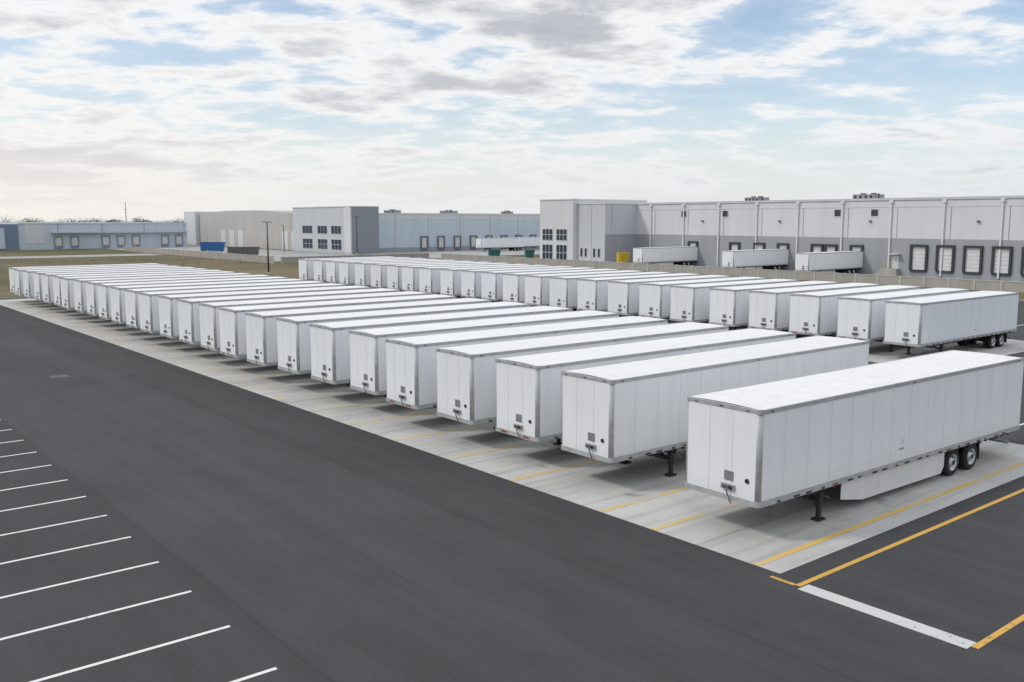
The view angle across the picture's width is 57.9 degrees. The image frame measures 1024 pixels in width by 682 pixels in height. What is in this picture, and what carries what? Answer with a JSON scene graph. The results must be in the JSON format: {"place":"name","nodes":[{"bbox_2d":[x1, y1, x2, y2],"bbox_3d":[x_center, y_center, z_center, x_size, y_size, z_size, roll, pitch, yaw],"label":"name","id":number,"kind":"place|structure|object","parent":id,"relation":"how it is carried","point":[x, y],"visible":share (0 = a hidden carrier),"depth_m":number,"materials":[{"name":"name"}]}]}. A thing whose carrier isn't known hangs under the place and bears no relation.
{"place":"outdoors","nodes":[
{"label":"outdoors","id":0,"kind":"place"},
{"bbox_2d":[0,224,18,249],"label":"end walls","id":1,"kind":"structure","parent":0,"point":[11,236],"depth_m":298.05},
{"bbox_2d":[0,245,353,260],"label":"access road","id":2,"kind":"structure","parent":0,"point":[277,254],"depth_m":261.58,"materials":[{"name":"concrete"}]},
{"bbox_2d":[200,242,224,251],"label":"dumpster","id":3,"kind":"object","parent":2,"relation":"on","point":[212,246],"visible":0.97,"depth_m":283.38,"materials":[{"name":"blue paint"}]},
{"bbox_2d":[227,247,259,254],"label":"dumpster","id":4,"kind":"object","parent":2,"relation":"on","point":[246,250],"visible":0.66,"depth_m":246.08,"materials":[{"name":"grey metal"}]},
{"bbox_2d":[0,283,1023,681],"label":"asphalt lot","id":5,"kind":"structure","parent":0,"point":[290,543],"depth_m":25.88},
{"bbox_2d":[0,429,276,681],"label":"white parking lines","id":6,"kind":"object","parent":5,"relation":"on","point":[154,647],"visible":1,"depth_m":23.51,"materials":[{"name":"paint"}]},
{"bbox_2d":[799,584,975,648],"bbox_3d":[9.156,6.772,22.946,0.500,0.001,4.440,-6,10,-39],"label":"white stop band","id":7,"kind":"object","parent":5,"relation":"on","point":[902,621],"visible":1,"depth_m":22.75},
{"bbox_2d":[770,488,1023,648],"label":"yellow lot lines","id":8,"kind":"object","parent":5,"relation":"on","point":[996,634],"visible":1,"depth_m":26.32,"materials":[{"name":"paint"}]},
{"bbox_2d":[0,298,1023,573],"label":"concrete pavement","id":9,"kind":"structure","parent":0,"point":[742,532],"depth_m":35.52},
{"bbox_2d":[8,263,159,293],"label":"semi trailer","id":10,"kind":"object","parent":9,"relation":"on","point":[12,280],"visible":0.06,"depth_m":110.98,"materials":[{"name":"white paint"}]},
{"bbox_2d":[14,264,169,303],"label":"semi trailer","id":11,"kind":"object","parent":9,"relation":"on","point":[18,279],"visible":0.07,"depth_m":106.68,"materials":[{"name":"white paint"}]},
{"bbox_2d":[22,266,181,298],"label":"semi trailer","id":12,"kind":"object","parent":9,"relation":"on","point":[28,281],"visible":0.06,"depth_m":103.39,"materials":[{"name":"white paint"}]},
{"bbox_2d":[33,267,193,300],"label":"semi trailer","id":13,"kind":"object","parent":9,"relation":"on","point":[38,288],"visible":0.09,"depth_m":100.87,"materials":[{"name":"white paint"}]},
{"bbox_2d":[41,268,208,303],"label":"semi trailer","id":14,"kind":"object","parent":9,"relation":"on","point":[47,287],"visible":0.06,"depth_m":97.44,"materials":[{"name":"white paint"}]},
{"bbox_2d":[52,270,221,305],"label":"semi trailer","id":15,"kind":"object","parent":9,"relation":"on","point":[57,290],"visible":0.07,"depth_m":94.63,"materials":[{"name":"white paint"}]},
{"bbox_2d":[60,271,236,308],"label":"semi trailer","id":16,"kind":"object","parent":9,"relation":"on","point":[67,292],"visible":0.06,"depth_m":90.96,"materials":[{"name":"white paint"}]},
{"bbox_2d":[73,273,251,312],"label":"semi trailer","id":17,"kind":"object","parent":9,"relation":"on","point":[80,300],"visible":0.06,"depth_m":88.03,"materials":[{"name":"white paint"}]},
{"bbox_2d":[85,275,271,315],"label":"semi trailer","id":18,"kind":"object","parent":9,"relation":"on","point":[92,298],"visible":0.07,"depth_m":85.00,"materials":[{"name":"white paint"}]},
{"bbox_2d":[97,276,288,319],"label":"semi trailer","id":19,"kind":"object","parent":9,"relation":"on","point":[104,300],"visible":0.06,"depth_m":81.94,"materials":[{"name":"white paint"}]},
{"bbox_2d":[110,279,304,333],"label":"semi trailer","id":20,"kind":"object","parent":9,"relation":"on","point":[118,307],"visible":0.09,"depth_m":78.59,"materials":[{"name":"white paint"}]},
{"bbox_2d":[124,281,324,338],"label":"semi trailer","id":21,"kind":"object","parent":9,"relation":"on","point":[132,308],"visible":0.1,"depth_m":75.46,"materials":[{"name":"white paint"}]},
{"bbox_2d":[138,283,345,333],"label":"semi trailer","id":22,"kind":"object","parent":9,"relation":"on","point":[149,311],"visible":0.06,"depth_m":71.97,"materials":[{"name":"white paint"}]},
{"bbox_2d":[158,285,371,338],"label":"semi trailer","id":23,"kind":"object","parent":9,"relation":"on","point":[168,316],"visible":0.07,"depth_m":69.16,"materials":[{"name":"white paint"}]},
{"bbox_2d":[177,288,399,344],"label":"semi trailer","id":24,"kind":"object","parent":9,"relation":"on","point":[189,320],"visible":0.1,"depth_m":65.84,"materials":[{"name":"white paint"}]},
{"bbox_2d":[199,291,428,357],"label":"semi trailer","id":25,"kind":"object","parent":9,"relation":"on","point":[209,326],"visible":0.09,"depth_m":62.92,"materials":[{"name":"white paint"}]},
{"bbox_2d":[218,294,456,357],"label":"semi trailer","id":26,"kind":"object","parent":9,"relation":"on","point":[232,325],"visible":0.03,"depth_m":59.59,"materials":[{"name":"white paint"}]},
{"bbox_2d":[245,298,491,365],"bbox_3d":[-8.931,-0.291,61.099,17.223,4.102,2.815,-6,10,-39],"label":"semi trailer","id":27,"kind":"object","parent":9,"relation":"on","point":[261,338],"visible":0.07,"depth_m":56.26,"materials":[{"name":"white paint"}]},
{"bbox_2d":[11,302,739,530],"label":"faded bay lines","id":28,"kind":"object","parent":9,"relation":"on","point":[674,522],"visible":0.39,"depth_m":39.37,"materials":[{"name":"yellow paint"}]},
{"bbox_2d":[276,301,529,386],"bbox_3d":[-6.261,0.096,58.145,17.223,4.102,2.815,-6,10,-38],"label":"semi trailer","id":29,"kind":"object","parent":9,"relation":"on","point":[293,345],"visible":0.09,"depth_m":53.41,"materials":[{"name":"white paint"}]},
{"bbox_2d":[309,306,571,396],"bbox_3d":[-3.642,0.512,54.964,17.223,4.102,2.815,-6,10,-39],"label":"semi trailer","id":30,"kind":"object","parent":9,"relation":"on","point":[330,352],"visible":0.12,"depth_m":50.08,"materials":[{"name":"white paint"}]},
{"bbox_2d":[349,310,618,407],"bbox_3d":[-0.982,0.904,51.974,17.223,4.102,2.815,-6,10,-39],"label":"semi trailer","id":31,"kind":"object","parent":9,"relation":"on","point":[367,347],"visible":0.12,"depth_m":47.33,"materials":[{"name":"white paint"}]},
{"bbox_2d":[385,316,667,409],"bbox_3d":[1.370,1.357,48.512,17.223,4.102,2.815,-6,10,-39],"label":"semi trailer","id":32,"kind":"object","parent":9,"relation":"on","point":[411,374],"visible":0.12,"depth_m":43.67,"materials":[{"name":"white paint"}]},
{"bbox_2d":[436,322,728,428],"bbox_3d":[4.059,1.775,45.317,17.223,4.102,2.815,-6,10,-38],"label":"semi trailer","id":33,"kind":"object","parent":9,"relation":"on","point":[466,384],"visible":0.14,"depth_m":40.45,"materials":[{"name":"white paint"}]},
{"bbox_2d":[495,328,795,444],"bbox_3d":[6.728,2.173,42.282,17.223,4.102,2.815,-6,10,-39],"label":"semi trailer","id":34,"kind":"object","parent":9,"relation":"on","point":[528,396],"visible":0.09,"depth_m":37.44,"materials":[{"name":"white paint"}]},
{"bbox_2d":[561,335,869,476],"bbox_3d":[9.245,2.578,39.187,17.223,4.102,2.815,-6,10,-39],"label":"semi trailer","id":35,"kind":"object","parent":9,"relation":"on","point":[623,412],"visible":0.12,"depth_m":34.78,"materials":[{"name":"white paint"}]},
{"bbox_2d":[685,350,1023,521],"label":"semi trailer","id":36,"kind":"object","parent":9,"relation":"on","point":[864,431],"visible":1,"depth_m":31.08,"materials":[{"name":"white paint"}]},
{"bbox_2d":[754,461,1023,565],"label":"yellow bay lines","id":37,"kind":"object","parent":9,"relation":"on","point":[775,557],"visible":1,"depth_m":30.27,"materials":[{"name":"paint"}]},
{"bbox_2d":[0,244,1023,299],"bbox_3d":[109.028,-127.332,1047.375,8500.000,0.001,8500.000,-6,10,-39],"label":"ground","id":38,"kind":"structure","parent":0,"point":[286,270],"depth_m":212.93,"materials":[{"name":"green plant"}]},
{"bbox_2d":[1,215,183,221],"bbox_3d":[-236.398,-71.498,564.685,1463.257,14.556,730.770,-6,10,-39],"label":"distant trees","id":39,"kind":"object","parent":38,"relation":"on","point":[134,220],"visible":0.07,"depth_m":673.00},
{"bbox_2d":[17,224,187,249],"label":"walls","id":40,"kind":"structure","parent":38,"relation":"on","point":[94,240],"depth_m":315.75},
{"bbox_2d":[24,224,44,243],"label":"white panels","id":41,"kind":"object","parent":40,"relation":"attached to","point":[34,233],"visible":1,"depth_m":302.64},
{"bbox_2d":[0,222,186,223],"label":"coping","id":42,"kind":"object","parent":40,"relation":"on","point":[93,222],"visible":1,"depth_m":318.90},
{"bbox_2d":[54,235,182,247],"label":"dock seals","id":43,"kind":"object","parent":40,"relation":"attached to","point":[77,246],"visible":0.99,"depth_m":319.42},
{"bbox_2d":[55,236,181,245],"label":"dock doors","id":44,"kind":"structure","parent":43,"relation":"attached to","point":[74,241],"depth_m":319.61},
{"bbox_2d":[51,231,188,232],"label":"canopy","id":45,"kind":"object","parent":40,"relation":"attached to","point":[123,232],"visible":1,"depth_m":320.69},
{"bbox_2d":[0,255,256,270],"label":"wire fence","id":46,"kind":"object","parent":38,"relation":"on","point":[183,260],"visible":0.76,"depth_m":194.33,"materials":[{"name":"metal"}]},
{"bbox_2d":[184,212,210,244],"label":"end tower","id":47,"kind":"structure","parent":38,"relation":"on","point":[191,219],"depth_m":363.14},
{"bbox_2d":[123,246,273,262],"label":"field wall","id":48,"kind":"structure","parent":38,"relation":"on","point":[232,256],"depth_m":241.01,"materials":[{"name":"concrete"}]},
{"bbox_2d":[199,213,292,249],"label":"wall","id":49,"kind":"structure","parent":38,"relation":"on","point":[211,227],"depth_m":324.78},
{"bbox_2d":[203,210,292,213],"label":"raised parapet","id":50,"kind":"structure","parent":49,"relation":"on","point":[256,211],"depth_m":324.82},
{"bbox_2d":[221,230,293,249],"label":"overhead doors","id":51,"kind":"structure","parent":49,"relation":"attached to","point":[240,238],"depth_m":331.82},
{"bbox_2d":[293,207,351,253],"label":"entry tower","id":52,"kind":"structure","parent":38,"relation":"on","point":[329,217],"depth_m":279.29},
{"bbox_2d":[303,226,341,249],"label":"window glass","id":53,"kind":"object","parent":52,"relation":"attached to","point":[322,243],"visible":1,"depth_m":277.12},
{"bbox_2d":[344,207,351,253],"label":"tower edge","id":54,"kind":"object","parent":52,"relation":"attached to","point":[347,230],"visible":0.86,"depth_m":265.17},
{"bbox_2d":[351,207,378,253],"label":"entry tower side","id":55,"kind":"structure","parent":52,"relation":"attached to","point":[367,230],"depth_m":266.58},
{"bbox_2d":[280,253,428,262],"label":"yard fence","id":56,"kind":"object","parent":38,"relation":"on","point":[293,259],"visible":0.63,"depth_m":220.56,"materials":[{"name":"concrete"}]},
{"bbox_2d":[379,220,539,247],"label":"long wall","id":57,"kind":"structure","parent":38,"relation":"on","point":[410,233],"depth_m":290.69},
{"bbox_2d":[379,214,539,219],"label":"long stripe","id":58,"kind":"object","parent":57,"relation":"attached to","point":[453,217],"visible":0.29,"depth_m":292.57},
{"bbox_2d":[379,246,539,252],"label":"base band","id":59,"kind":"object","parent":57,"relation":"attached to","point":[413,249],"visible":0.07,"depth_m":287.30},
{"bbox_2d":[420,235,536,249],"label":"dock seals","id":60,"kind":"object","parent":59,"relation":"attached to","point":[441,248],"visible":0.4,"depth_m":292.78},
{"bbox_2d":[422,236,534,247],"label":"dock doors","id":61,"kind":"structure","parent":60,"relation":"attached to","point":[441,242],"depth_m":292.99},
{"bbox_2d":[379,213,539,214],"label":"long coping","id":62,"kind":"object","parent":57,"relation":"on","point":[453,214],"visible":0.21,"depth_m":290.70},
{"bbox_2d":[636,234,1023,281],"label":"walls","id":63,"kind":"structure","parent":38,"relation":"on","point":[875,256],"depth_m":166.47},
{"bbox_2d":[687,241,1023,273],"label":"dock seals","id":64,"kind":"object","parent":63,"relation":"attached to","point":[823,247],"visible":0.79,"depth_m":155.91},
{"bbox_2d":[690,243,1023,273],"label":"dock doors","id":65,"kind":"structure","parent":63,"relation":"attached to","point":[972,259],"depth_m":155.12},
{"bbox_2d":[691,262,1023,280],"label":"leveler pits","id":66,"kind":"object","parent":63,"relation":"attached to","point":[964,276],"visible":0.59,"depth_m":155.39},
{"bbox_2d":[694,261,1023,275],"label":"dock bumpers","id":67,"kind":"object","parent":63,"relation":"attached to","point":[1002,274],"visible":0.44,"depth_m":153.02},
{"bbox_2d":[0,0,1023,221],"label":"sky","id":68,"kind":"structure","parent":0,"point":[162,109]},
{"bbox_2d":[577,204,636,260],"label":"office walls","id":69,"kind":"structure","parent":0,"point":[616,219],"depth_m":206.46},
{"bbox_2d":[605,234,636,262],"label":"office side panel","id":70,"kind":"object","parent":69,"relation":"attached to","point":[614,243],"visible":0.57,"depth_m":206.26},
{"bbox_2d":[346,285,1023,362],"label":"trailer pad pavement","id":71,"kind":"structure","parent":0,"point":[878,352],"depth_m":69.78,"materials":[{"name":"concrete"}]},
{"bbox_2d":[298,256,391,282],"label":"semi trailer","id":72,"kind":"object","parent":71,"relation":"on","point":[306,270],"visible":0.11,"depth_m":133.08,"materials":[{"name":"white paint"}]},
{"bbox_2d":[313,257,409,281],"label":"semi trailer","id":73,"kind":"object","parent":71,"relation":"on","point":[319,266],"visible":0.08,"depth_m":130.61,"materials":[{"name":"white paint"}]},
{"bbox_2d":[326,258,427,285],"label":"semi trailer","id":74,"kind":"object","parent":71,"relation":"on","point":[332,271],"visible":0.07,"depth_m":127.59,"materials":[{"name":"white paint"}]},
{"bbox_2d":[339,259,441,286],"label":"semi trailer","id":75,"kind":"object","parent":71,"relation":"on","point":[346,272],"visible":0.07,"depth_m":124.09,"materials":[{"name":"white paint"}]},
{"bbox_2d":[354,260,458,288],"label":"semi trailer","id":76,"kind":"object","parent":71,"relation":"on","point":[362,273],"visible":0.09,"depth_m":121.29,"materials":[{"name":"white paint"}]},
{"bbox_2d":[370,261,475,287],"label":"semi trailer","id":77,"kind":"object","parent":71,"relation":"on","point":[378,275],"visible":0.06,"depth_m":118.20,"materials":[{"name":"white paint"}]},
{"bbox_2d":[387,262,493,289],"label":"semi trailer","id":78,"kind":"object","parent":71,"relation":"on","point":[394,276],"visible":0.12,"depth_m":115.54,"materials":[{"name":"white paint"}]},
{"bbox_2d":[401,263,511,291],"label":"semi trailer","id":79,"kind":"object","parent":71,"relation":"on","point":[410,278],"visible":0.07,"depth_m":112.30,"materials":[{"name":"white paint"}]},
{"bbox_2d":[419,264,530,293],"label":"semi trailer","id":80,"kind":"object","parent":71,"relation":"on","point":[429,280],"visible":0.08,"depth_m":108.97,"materials":[{"name":"white paint"}]},
{"bbox_2d":[440,265,549,298],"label":"semi trailer","id":81,"kind":"object","parent":71,"relation":"on","point":[450,281],"visible":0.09,"depth_m":106.24,"materials":[{"name":"white paint"}]},
{"bbox_2d":[461,266,573,301],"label":"semi trailer","id":82,"kind":"object","parent":71,"relation":"on","point":[470,283],"visible":0.1,"depth_m":103.33,"materials":[{"name":"white paint"}]},
{"bbox_2d":[481,267,596,300],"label":"semi trailer","id":83,"kind":"object","parent":71,"relation":"on","point":[492,285],"visible":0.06,"depth_m":100.34,"materials":[{"name":"white paint"}]},
{"bbox_2d":[502,269,617,302],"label":"semi trailer","id":84,"kind":"object","parent":71,"relation":"on","point":[513,287],"visible":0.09,"depth_m":97.22,"materials":[{"name":"white paint"}]},
{"bbox_2d":[524,270,643,305],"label":"semi trailer","id":85,"kind":"object","parent":71,"relation":"on","point":[536,289],"visible":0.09,"depth_m":93.94,"materials":[{"name":"white paint"}]},
{"bbox_2d":[549,272,672,310],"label":"semi trailer","id":86,"kind":"object","parent":71,"relation":"on","point":[562,291],"visible":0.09,"depth_m":90.84,"materials":[{"name":"white paint"}]},
{"bbox_2d":[577,273,701,316],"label":"semi trailer","id":87,"kind":"object","parent":71,"relation":"on","point":[592,294],"visible":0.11,"depth_m":88.03,"materials":[{"name":"white paint"}]},
{"bbox_2d":[607,275,731,315],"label":"semi trailer","id":88,"kind":"object","parent":71,"relation":"on","point":[623,297],"visible":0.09,"depth_m":84.92,"materials":[{"name":"white paint"}]},
{"bbox_2d":[638,277,766,318],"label":"semi trailer","id":89,"kind":"object","parent":71,"relation":"on","point":[654,299],"visible":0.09,"depth_m":82.10,"materials":[{"name":"white paint"}]},
{"bbox_2d":[669,279,798,323],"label":"semi trailer","id":90,"kind":"object","parent":71,"relation":"on","point":[689,302],"visible":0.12,"depth_m":79.00,"materials":[{"name":"white paint"}]},
{"bbox_2d":[708,281,839,329],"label":"semi trailer","id":91,"kind":"object","parent":71,"relation":"on","point":[728,306],"visible":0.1,"depth_m":76.02,"materials":[{"name":"white paint"}]},
{"bbox_2d":[748,283,880,337],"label":"semi trailer","id":92,"kind":"object","parent":71,"relation":"on","point":[768,309],"visible":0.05,"depth_m":73.18,"materials":[{"name":"white paint"}]},
{"bbox_2d":[788,285,920,336],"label":"semi trailer","id":93,"kind":"object","parent":71,"relation":"on","point":[814,313],"visible":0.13,"depth_m":70.21,"materials":[{"name":"white paint"}]},
{"bbox_2d":[836,287,969,351],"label":"semi trailer","id":94,"kind":"object","parent":71,"relation":"on","point":[860,317],"visible":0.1,"depth_m":67.16,"materials":[{"name":"white paint"}]},
{"bbox_2d":[883,291,1018,354],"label":"semi trailer","id":95,"kind":"object","parent":71,"relation":"on","point":[988,319],"visible":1,"depth_m":66.01,"materials":[{"name":"white paint"}]},
{"bbox_2d":[371,249,1017,281],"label":"truck court pavement","id":96,"kind":"structure","parent":0,"point":[434,254],"depth_m":277.33,"materials":[{"name":"concrete"}]},
{"bbox_2d":[476,238,523,250],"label":"semi trailer","id":97,"kind":"object","parent":96,"relation":"on","point":[514,244],"visible":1,"depth_m":287.82,"materials":[{"name":"white paint"}]},
{"bbox_2d":[513,237,539,249],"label":"semi trailer","id":98,"kind":"object","parent":96,"relation":"on","point":[531,241],"visible":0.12,"depth_m":300.71,"materials":[{"name":"white paint"}]},
{"bbox_2d":[540,200,646,259],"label":"office tower","id":99,"kind":"structure","parent":96,"relation":"on","point":[557,214],"depth_m":212.68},
{"bbox_2d":[542,209,878,259],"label":"window frames","id":100,"kind":"structure","parent":99,"relation":"attached to","point":[559,252],"depth_m":212.07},
{"bbox_2d":[543,209,877,259],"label":"window glass","id":101,"kind":"object","parent":100,"relation":"in","point":[547,249],"visible":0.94,"depth_m":212.82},
{"bbox_2d":[633,246,697,265],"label":"semi trailer","id":102,"kind":"object","parent":96,"relation":"on","point":[684,255],"visible":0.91,"depth_m":190.23,"materials":[{"name":"white paint"}]},
{"bbox_2d":[721,249,788,269],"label":"semi trailer","id":103,"kind":"object","parent":96,"relation":"on","point":[773,259],"visible":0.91,"depth_m":172.85,"materials":[{"name":"white paint"}]},
{"bbox_2d":[795,251,862,273],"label":"semi trailer","id":104,"kind":"object","parent":96,"relation":"on","point":[850,262],"visible":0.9,"depth_m":160.62,"materials":[{"name":"white paint"}]},
{"bbox_2d":[441,253,1023,292],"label":"boundary wall","id":105,"kind":"structure","parent":0,"point":[992,285],"depth_m":154.94,"materials":[{"name":"concrete"}]},
{"bbox_2d":[636,198,1023,239],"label":"walls","id":106,"kind":"structure","parent":0,"point":[919,222],"depth_m":168.59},
{"bbox_2d":[650,202,1003,278],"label":"downspouts","id":107,"kind":"object","parent":106,"relation":"attached to","point":[1000,238],"visible":0.85,"depth_m":169.17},
{"bbox_2d":[636,195,1023,204],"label":"coping","id":108,"kind":"object","parent":106,"relation":"on","point":[915,198],"visible":0.4,"depth_m":168.33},
{"bbox_2d":[638,198,1023,209],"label":"band","id":109,"kind":"object","parent":106,"relation":"attached to","point":[926,203],"visible":1,"depth_m":168.35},
{"bbox_2d":[655,206,1010,239],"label":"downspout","id":110,"kind":"object","parent":106,"relation":"attached to","point":[848,221],"visible":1,"depth_m":168.66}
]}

